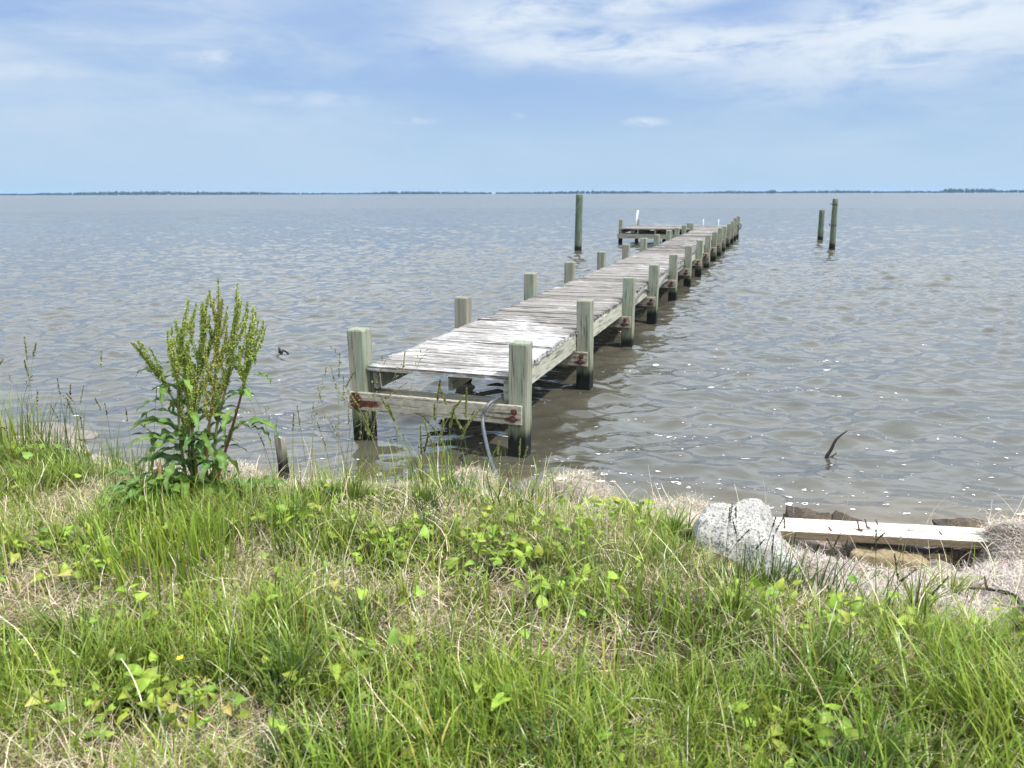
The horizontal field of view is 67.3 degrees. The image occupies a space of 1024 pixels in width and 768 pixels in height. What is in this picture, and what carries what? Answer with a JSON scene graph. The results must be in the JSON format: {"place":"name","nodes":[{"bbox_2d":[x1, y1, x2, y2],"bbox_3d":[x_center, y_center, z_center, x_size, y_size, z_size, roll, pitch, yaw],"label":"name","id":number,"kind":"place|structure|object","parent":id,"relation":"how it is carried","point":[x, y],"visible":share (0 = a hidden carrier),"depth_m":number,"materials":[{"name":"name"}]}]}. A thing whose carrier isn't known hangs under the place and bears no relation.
{"place":"outdoors","nodes":[
{"label":"outdoors","id":0,"kind":"place"},
{"bbox_2d":[0,193,1023,561],"bbox_3d":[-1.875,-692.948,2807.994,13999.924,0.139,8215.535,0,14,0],"label":"water","id":1,"kind":"structure","parent":0,"point":[924,291],"depth_m":10.99,"materials":[{"name":"grey liquid"}]},
{"bbox_2d":[278,347,288,353],"bbox_3d":[-2.780,-0.377,9.389,0.149,0.146,0.042,-2,14,-8],"label":"snag","id":2,"kind":"object","parent":1,"relation":"in","point":[280,351],"visible":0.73,"depth_m":9.37,"materials":[{"name":"brown wood"}]},
{"bbox_2d":[347,210,740,457],"bbox_3d":[2.971,-3.346,20.096,4.401,1.825,30.230,5,15,18],"label":"wooden dock","id":3,"kind":"object","parent":1,"relation":"in","point":[520,348],"visible":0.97,"depth_m":7.42,"materials":[{"name":"wood"}]},
{"bbox_2d":[481,264,685,497],"bbox_3d":[1.680,-1.011,10.625,0.649,0.466,13.309,4,14,16],"label":"hose","id":4,"kind":"object","parent":3,"relation":"attached to","point":[492,401],"visible":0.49,"depth_m":5.44,"materials":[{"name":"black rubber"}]},
{"bbox_2d":[74,331,1023,514],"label":"foam flecks","id":5,"kind":"object","parent":1,"relation":"on","point":[789,503],"visible":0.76,"depth_m":5.34,"materials":[{"name":"white liquid"}]},
{"bbox_2d":[574,194,582,250],"bbox_3d":[2.248,-5.065,26.099,0.262,2.682,0.251,0,14,0],"label":"mooring piling","id":6,"kind":"object","parent":1,"relation":"in","point":[578,224],"visible":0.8,"depth_m":25.92,"materials":[{"name":"green wood"}]},
{"bbox_2d":[817,210,824,239],"bbox_3d":[12.736,-6.151,31.718,0.283,2.037,0.256,0,14,0],"label":"mooring piling","id":7,"kind":"object","parent":1,"relation":"in","point":[820,234],"visible":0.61,"depth_m":31.55,"materials":[{"name":"green wood"}]},
{"bbox_2d":[829,198,837,248],"bbox_3d":[11.136,-5.174,26.758,0.332,2.530,0.218,0,14,0],"label":"mooring piling","id":8,"kind":"object","parent":1,"relation":"in","point":[832,240],"visible":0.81,"depth_m":26.61,"materials":[{"name":"wood"}]},
{"bbox_2d":[824,431,846,457],"bbox_3d":[2.371,0.517,5.651,0.155,0.369,0.034,0,14,0],"label":"driftwood stick","id":9,"kind":"object","parent":1,"relation":"in","point":[828,453],"visible":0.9,"depth_m":5.63,"materials":[{"name":"brown wood"}]},
{"bbox_2d":[0,425,1023,767],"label":"ground","id":10,"kind":"structure","parent":0,"point":[964,554],"depth_m":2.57,"materials":[{"name":"plant"}]},
{"bbox_2d":[15,422,98,439],"bbox_3d":[-3.720,0.406,6.315,0.759,0.166,0.318,2,14,10],"label":"mud mound","id":11,"kind":"object","parent":10,"relation":"on","point":[90,435],"visible":0.34,"depth_m":6.24,"materials":[{"name":"white stone"}]},
{"bbox_2d":[42,437,91,454],"bbox_3d":[-3.324,0.523,5.673,0.465,0.286,0.308,0,14,0],"label":"shore rock","id":12,"kind":"object","parent":10,"relation":"on","point":[73,442],"visible":0.14,"depth_m":5.61,"materials":[{"name":"beige stone"}]},
{"bbox_2d":[0,336,167,463],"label":"tall grass","id":13,"kind":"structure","parent":10,"relation":"on","point":[28,428],"depth_m":4.85,"materials":[{"name":"green plant"}]},
{"bbox_2d":[90,454,129,466],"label":"shore rock","id":14,"kind":"object","parent":10,"relation":"on","point":[94,456],"visible":0.07,"depth_m":5.21,"materials":[{"name":"beige stone"}]},
{"bbox_2d":[0,378,277,479],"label":"tall grass","id":15,"kind":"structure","parent":10,"relation":"on","point":[112,455],"depth_m":4.54,"materials":[{"name":"green plant"}]},
{"bbox_2d":[0,586,285,767],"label":"tall grass","id":16,"kind":"structure","parent":10,"relation":"on","point":[86,697],"depth_m":2.18,"materials":[{"name":"green plant"}]},
{"bbox_2d":[95,458,212,507],"bbox_3d":[-1.784,0.497,3.832,0.558,0.267,0.510,-5,15,-18],"label":"leafy rosette","id":17,"kind":"object","parent":10,"relation":"on","point":[130,480],"visible":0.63,"depth_m":3.77,"materials":[{"name":"green plant"}]},
{"bbox_2d":[128,458,187,473],"bbox_3d":[-2.369,0.613,5.139,0.465,0.251,0.334,0,14,0],"label":"shore rock","id":18,"kind":"object","parent":10,"relation":"on","point":[146,466],"visible":0.09,"depth_m":5.05,"materials":[{"name":"beige stone"}]},
{"bbox_2d":[176,655,183,680],"bbox_3d":[-0.987,0.857,2.299,0.021,0.092,0.022,0,14,0],"label":"yellow flower","id":19,"kind":"object","parent":10,"relation":"on","point":[179,657],"visible":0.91,"depth_m":2.29,"materials":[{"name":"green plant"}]},
{"bbox_2d":[78,495,286,610],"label":"tall grass","id":20,"kind":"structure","parent":10,"relation":"on","point":[194,549],"depth_m":2.91,"materials":[{"name":"green plant"}]},
{"bbox_2d":[125,278,288,501],"bbox_3d":[-1.543,0.072,3.813,0.640,1.188,0.572,9,16,32],"label":"tall weed","id":21,"kind":"object","parent":10,"relation":"on","point":[202,451],"visible":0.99,"depth_m":3.80,"materials":[{"name":"green plant"}]},
{"bbox_2d":[219,467,262,479],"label":"shore rock","id":22,"kind":"object","parent":10,"relation":"on","point":[244,469],"visible":0.15,"depth_m":4.97,"materials":[{"name":"beige stone"}]},
{"bbox_2d":[274,433,289,479],"bbox_3d":[-1.519,0.608,5.124,0.076,0.596,0.064,-9,16,-32],"label":"broken stake","id":23,"kind":"object","parent":10,"relation":"on","point":[281,450],"visible":0.5,"depth_m":5.08,"materials":[{"name":"grey wood"}]},
{"bbox_2d":[232,346,427,484],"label":"tall grass","id":24,"kind":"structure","parent":10,"relation":"on","point":[337,431],"depth_m":4.43,"materials":[{"name":"green plant"}]},
{"bbox_2d":[349,380,553,493],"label":"tall grass","id":25,"kind":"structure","parent":10,"relation":"on","point":[388,408],"depth_m":4.41,"materials":[{"name":"green plant"}]},
{"bbox_2d":[448,474,495,490],"bbox_3d":[-0.264,0.646,4.771,0.275,0.183,0.259,7,15,26],"label":"shore rock","id":26,"kind":"object","parent":10,"relation":"on","point":[478,476],"visible":0.11,"depth_m":4.73,"materials":[{"name":"beige stone"}]},
{"bbox_2d":[0,423,1023,767],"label":"dry thatch","id":27,"kind":"object","parent":10,"relation":"on","point":[162,591],"visible":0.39,"depth_m":2.65,"materials":[{"name":"plant"}]},
{"bbox_2d":[0,436,1023,767],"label":"creeping leaves","id":28,"kind":"object","parent":10,"relation":"on","point":[152,674],"visible":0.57,"depth_m":2.59,"materials":[{"name":"green plant"}]},
{"bbox_2d":[426,438,631,531],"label":"tall grass","id":29,"kind":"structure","parent":10,"relation":"on","point":[517,497],"depth_m":4.03,"materials":[{"name":"green plant"}]},
{"bbox_2d":[36,444,1023,635],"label":"dead reed drift","id":30,"kind":"object","parent":10,"relation":"on","point":[1003,568],"visible":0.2,"depth_m":3.45,"materials":[{"name":"plant"}]},
{"bbox_2d":[968,576,1023,609],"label":"black twig","id":31,"kind":"object","parent":30,"relation":"on","point":[1005,592],"visible":0.71,"depth_m":3.05,"materials":[{"name":"brown wood"}]},
{"bbox_2d":[403,621,686,767],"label":"tall grass","id":32,"kind":"structure","parent":10,"relation":"on","point":[575,685],"depth_m":2.09,"materials":[{"name":"green plant"}]},
{"bbox_2d":[549,477,604,502],"bbox_3d":[0.378,0.674,4.510,0.328,0.244,0.299,0,14,0],"label":"shore rock","id":33,"kind":"object","parent":10,"relation":"on","point":[585,479],"visible":0.34,"depth_m":4.42,"materials":[{"name":"beige stone"}]},
{"bbox_2d":[482,473,671,507],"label":"tall grass","id":34,"kind":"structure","parent":10,"relation":"on","point":[561,489],"depth_m":4.33,"materials":[{"name":"green plant"}]},
{"bbox_2d":[642,501,702,515],"bbox_3d":[0.914,0.768,4.370,0.477,0.194,0.241,0,14,0],"label":"shore rock","id":35,"kind":"object","parent":10,"relation":"on","point":[674,503],"visible":0.13,"depth_m":4.34,"materials":[{"name":"beige stone"}]},
{"bbox_2d":[692,498,800,583],"bbox_3d":[1.055,0.741,3.553,0.470,0.462,0.693,4,14,15],"label":"boulder","id":36,"kind":"object","parent":10,"relation":"on","point":[754,515],"visible":0.55,"depth_m":3.35,"materials":[{"name":"stone"}]},
{"bbox_2d":[629,503,904,600],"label":"tall grass","id":37,"kind":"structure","parent":10,"relation":"on","point":[812,579],"depth_m":2.93,"materials":[{"name":"green plant"}]},
{"bbox_2d":[785,505,831,519],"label":"brown rock","id":38,"kind":"object","parent":10,"relation":"on","point":[802,513],"visible":0.3,"depth_m":4.27,"materials":[{"name":"brown stone"}]},
{"bbox_2d":[831,510,863,521],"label":"brown rock","id":39,"kind":"object","parent":10,"relation":"on","point":[836,515],"visible":0.21,"depth_m":4.24,"materials":[{"name":"brown stone"}]},
{"bbox_2d":[838,562,883,580],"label":"tall grass","id":40,"kind":"structure","parent":10,"relation":"on","point":[866,572],"depth_m":3.34,"materials":[{"name":"plant"}]},
{"bbox_2d":[850,542,925,551],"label":"grey slab","id":41,"kind":"structure","parent":10,"relation":"on","point":[906,547],"depth_m":4.02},
{"bbox_2d":[828,529,948,618],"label":"tall grass","id":42,"kind":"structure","parent":10,"relation":"on","point":[906,576],"depth_m":2.71,"materials":[{"name":"green plant"}]},
{"bbox_2d":[850,545,929,572],"bbox_3d":[1.895,0.928,3.904,0.393,0.204,0.138,1,14,7],"label":"tan rock","id":43,"kind":"object","parent":10,"relation":"on","point":[886,554],"visible":0.48,"depth_m":3.85,"materials":[{"name":"beige stone"}]},
{"bbox_2d":[773,517,988,549],"bbox_3d":[2.002,0.750,3.945,1.847,0.096,0.173,2,14,8],"label":"timber plank","id":44,"kind":"object","parent":43,"relation":"on","point":[861,532],"visible":0.74,"depth_m":3.93,"materials":[{"name":"wood"}]},
{"bbox_2d":[774,584,1023,767],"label":"tall grass","id":45,"kind":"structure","parent":10,"relation":"on","point":[955,697],"depth_m":2.14,"materials":[{"name":"green plant"}]},
{"bbox_2d":[820,520,1017,612],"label":"tall grass","id":46,"kind":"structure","parent":10,"relation":"on","point":[920,578],"depth_m":2.98,"materials":[{"name":"green plant"}]},
{"bbox_2d":[916,547,959,570],"bbox_3d":[2.173,0.897,3.936,0.220,0.146,0.136,-2,14,-8],"label":"dark rock","id":47,"kind":"object","parent":10,"relation":"on","point":[954,553],"visible":0.45,"depth_m":3.88,"materials":[{"name":"black stone"}]},
{"bbox_2d":[923,559,954,573],"bbox_3d":[2.122,0.939,3.845,0.187,0.124,0.155,0,14,0],"label":"pebbly lump","id":48,"kind":"object","parent":10,"relation":"on","point":[934,562],"visible":0.23,"depth_m":3.81,"materials":[{"name":"stone"}]},
{"bbox_2d":[932,518,987,527],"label":"brown rock","id":49,"kind":"object","parent":10,"relation":"on","point":[963,522],"visible":0.23,"depth_m":4.18,"materials":[{"name":"brown stone"}]},
{"bbox_2d":[0,0,1023,194],"label":"sky","id":50,"kind":"structure","parent":0,"point":[283,96],"materials":[{"name":"blue"}]},
{"bbox_2d":[0,188,1023,194],"bbox_3d":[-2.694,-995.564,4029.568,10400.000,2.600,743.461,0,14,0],"label":"shore","id":51,"kind":"structure","parent":0,"point":[604,193],"depth_m":3942.80,"materials":[{"name":"green plant"}]}
]}

